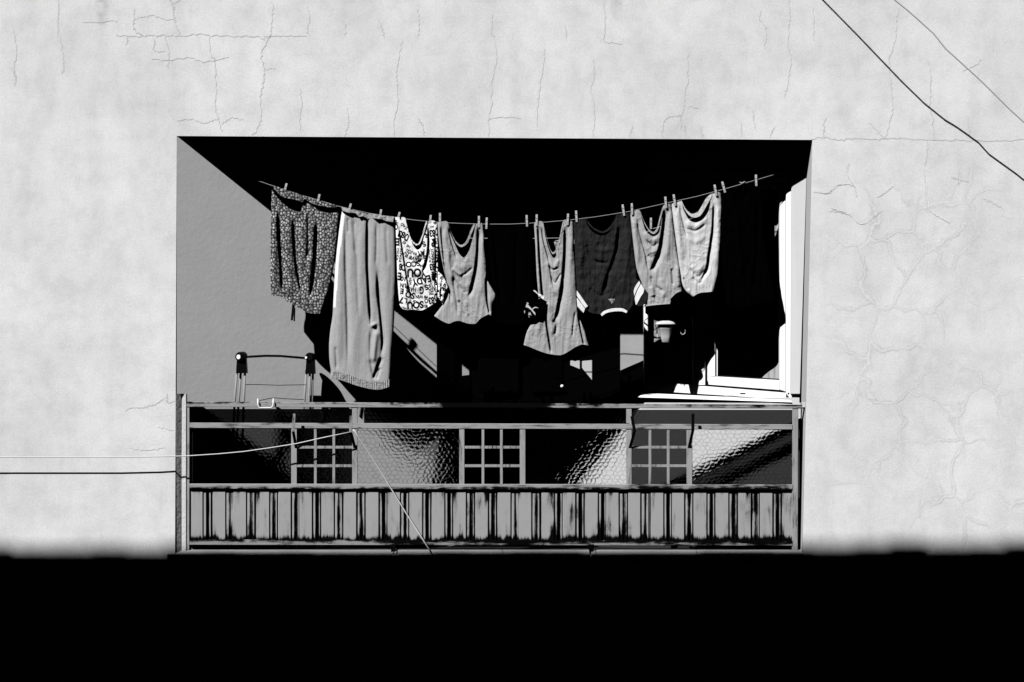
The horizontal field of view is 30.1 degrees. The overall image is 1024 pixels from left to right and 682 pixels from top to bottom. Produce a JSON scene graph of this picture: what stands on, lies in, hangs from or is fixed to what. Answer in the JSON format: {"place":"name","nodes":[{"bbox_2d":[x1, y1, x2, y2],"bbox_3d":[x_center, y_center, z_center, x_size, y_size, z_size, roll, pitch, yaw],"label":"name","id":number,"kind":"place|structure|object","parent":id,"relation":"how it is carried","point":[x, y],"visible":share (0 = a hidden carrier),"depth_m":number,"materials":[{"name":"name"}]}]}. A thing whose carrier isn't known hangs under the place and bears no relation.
{"place":"outdoors","nodes":[
{"label":"outdoors","id":0,"kind":"place"},
{"label":"ground","id":1,"kind":"structure","parent":0,"visible":0},
{"bbox_2d":[0,0,1023,681],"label":"apartment house","id":2,"kind":"structure","parent":1,"relation":"on","point":[140,304],"depth_m":12.00,"materials":[{"name":"white paint"}]},
{"bbox_2d":[228,352,315,549],"bbox_3d":[-1.526,0.749,12.220,0.616,1.364,0.096,0,0,-37],"label":"clothes airer","id":3,"kind":"object","parent":2,"relation":"on","point":[242,365],"visible":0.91,"depth_m":12.13,"materials":[{"name":"metal"}]},
{"bbox_2d":[186,402,804,553],"bbox_3d":[-0.107,0.869,12.023,3.922,0.973,0.105,0,0,0],"label":"balcony railing","id":4,"kind":"object","parent":2,"relation":"attached to","point":[590,478],"visible":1,"depth_m":12.05,"materials":[{"name":"grey metal"}]},
{"bbox_2d":[0,432,349,457],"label":"cable","id":5,"kind":"object","parent":4,"relation":"attached to","point":[173,456],"visible":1,"depth_m":11.93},
{"bbox_2d":[257,399,273,407],"bbox_3d":[-1.556,0.394,12.036,0.112,0.063,0.049,0,0,0],"label":"wire hook","id":6,"kind":"object","parent":4,"relation":"hanging from","point":[265,407],"visible":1,"depth_m":12.01,"materials":[{"name":"white metal"}]},
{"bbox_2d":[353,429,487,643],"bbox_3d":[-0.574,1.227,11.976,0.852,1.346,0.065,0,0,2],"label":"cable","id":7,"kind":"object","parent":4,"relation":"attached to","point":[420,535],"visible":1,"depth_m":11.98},
{"bbox_2d":[240,171,783,224],"bbox_3d":[-0.005,-0.912,12.165,3.472,0.337,0.014,0,0,1],"label":"clothesline","id":8,"kind":"object","parent":2,"relation":"attached to","point":[551,221],"visible":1,"depth_m":12.16,"materials":[{"name":"fabric"}]},
{"bbox_2d":[270,185,338,320],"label":"shorts","id":9,"kind":"object","parent":8,"relation":"hanging from","point":[303,249],"visible":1,"depth_m":12.17,"materials":[{"name":"fabric"}]},
{"bbox_2d":[329,206,395,389],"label":"sweatpants","id":10,"kind":"object","parent":8,"relation":"hanging from","point":[361,339],"visible":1,"depth_m":12.17,"materials":[{"name":"grey fabric"}]},
{"bbox_2d":[395,217,447,309],"bbox_3d":[-0.577,-0.493,12.181,0.337,0.597,0.066,0,0,0],"label":"lettered shirt","id":11,"kind":"object","parent":8,"relation":"hanging from","point":[420,277],"visible":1,"depth_m":12.16,"materials":[{"name":"white fabric"}]},
{"bbox_2d":[434,221,495,325],"bbox_3d":[-0.301,-0.430,12.185,0.393,0.669,0.075,0,0,0],"label":"shirt","id":12,"kind":"object","parent":8,"relation":"hanging from","point":[471,297],"visible":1,"depth_m":12.16,"materials":[{"name":"grey fabric"}]},
{"bbox_2d":[487,223,546,323],"bbox_3d":[0.030,-0.432,12.169,0.387,0.650,0.049,0,0,4],"label":"black shirt","id":13,"kind":"object","parent":8,"relation":"hanging from","point":[511,255],"visible":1,"depth_m":12.17,"materials":[{"name":"fabric"}]},
{"bbox_2d":[524,219,588,354],"bbox_3d":[0.282,-0.343,12.187,0.415,0.866,0.072,0,0,0],"label":"shirt","id":14,"kind":"object","parent":8,"relation":"hanging from","point":[557,328],"visible":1,"depth_m":12.16,"materials":[{"name":"grey fabric"}]},
{"bbox_2d":[573,212,647,315],"bbox_3d":[0.631,-0.494,12.186,0.478,0.669,0.074,0,0,0],"label":"checked shirt","id":15,"kind":"object","parent":8,"relation":"hanging from","point":[607,281],"visible":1,"depth_m":12.16,"materials":[{"name":"fabric"}]},
{"bbox_2d":[630,203,681,305],"bbox_3d":[0.919,-0.552,12.183,0.330,0.661,0.071,0,0,0],"label":"shirt","id":16,"kind":"object","parent":8,"relation":"hanging from","point":[657,265],"visible":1,"depth_m":12.16,"materials":[{"name":"grey fabric"}]},
{"bbox_2d":[672,192,720,296],"bbox_3d":[1.177,-0.617,12.179,0.319,0.668,0.072,0,0,0],"label":"shirt","id":17,"kind":"object","parent":8,"relation":"hanging from","point":[698,247],"visible":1,"depth_m":12.16,"materials":[{"name":"grey fabric"}]},
{"bbox_2d":[721,179,775,307],"bbox_3d":[1.509,-0.622,12.151,0.348,0.822,0.045,0,0,0],"label":"black blouse","id":18,"kind":"object","parent":8,"relation":"hanging from","point":[747,279],"visible":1,"depth_m":12.15,"materials":[{"name":"fabric"}]},
{"bbox_2d":[469,152,565,408],"bbox_3d":[0.054,-0.020,13.027,0.741,2.760,0.116,0,0,4],"label":"door","id":19,"kind":"structure","parent":2,"relation":"in","point":[505,187],"depth_m":13.02,"materials":[{"name":"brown wood"}]},
{"bbox_2d":[470,215,705,238],"bbox_3d":[0.519,-0.727,12.340,1.578,0.197,0.005,0,0,0],"label":"clothesline","id":20,"kind":"object","parent":2,"relation":"attached to","point":[647,231],"visible":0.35,"depth_m":12.34,"materials":[{"name":"fabric"}]},
{"bbox_2d":[540,240,584,361],"bbox_3d":[0.319,-0.266,12.259,0.302,0.800,0.039,0,0,0],"label":"shirt","id":21,"kind":"object","parent":20,"relation":"hanging from","point":[576,353],"visible":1,"depth_m":12.25,"materials":[{"name":"grey fabric"}]},
{"bbox_2d":[655,299,675,342],"bbox_3d":[0.985,-0.331,12.252,0.134,0.684,0.099,0,0,0],"label":"peg tub","id":22,"kind":"object","parent":20,"relation":"hanging from","point":[665,328],"visible":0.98,"depth_m":12.22,"materials":[{"name":"plastic"}]},
{"bbox_2d":[645,237,693,336],"bbox_3d":[1.026,-0.369,12.301,0.332,0.690,0.037,0,0,0],"label":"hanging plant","id":23,"kind":"object","parent":20,"relation":"hanging from","point":[681,305],"visible":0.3,"depth_m":12.30,"materials":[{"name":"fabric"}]},
{"bbox_2d":[648,316,691,384],"bbox_3d":[1.046,-0.133,12.621,0.339,0.846,0.005,0,0,24],"label":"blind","id":24,"kind":"object","parent":2,"relation":"attached to","point":[670,361],"visible":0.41,"depth_m":12.61,"materials":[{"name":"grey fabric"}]},
{"bbox_2d":[638,172,791,401],"bbox_3d":[1.319,-0.365,12.406,1.062,1.511,0.173,0,0,23],"label":"window","id":25,"kind":"structure","parent":2,"relation":"in","point":[705,308],"depth_m":12.44,"materials":[{"name":"white plastic"}]},
{"bbox_2d":[762,187,778,379],"bbox_3d":[1.673,-0.372,12.381,0.186,1.308,0.012,0,0,24],"label":"curtain","id":26,"kind":"object","parent":2,"relation":"hanging from","point":[773,373],"visible":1,"depth_m":12.37,"materials":[{"name":"white fabric"}]},
{"bbox_2d":[894,0,1023,122],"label":"cable","id":27,"kind":"object","parent":2,"relation":"attached to","point":[953,55],"visible":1,"depth_m":11.58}
]}

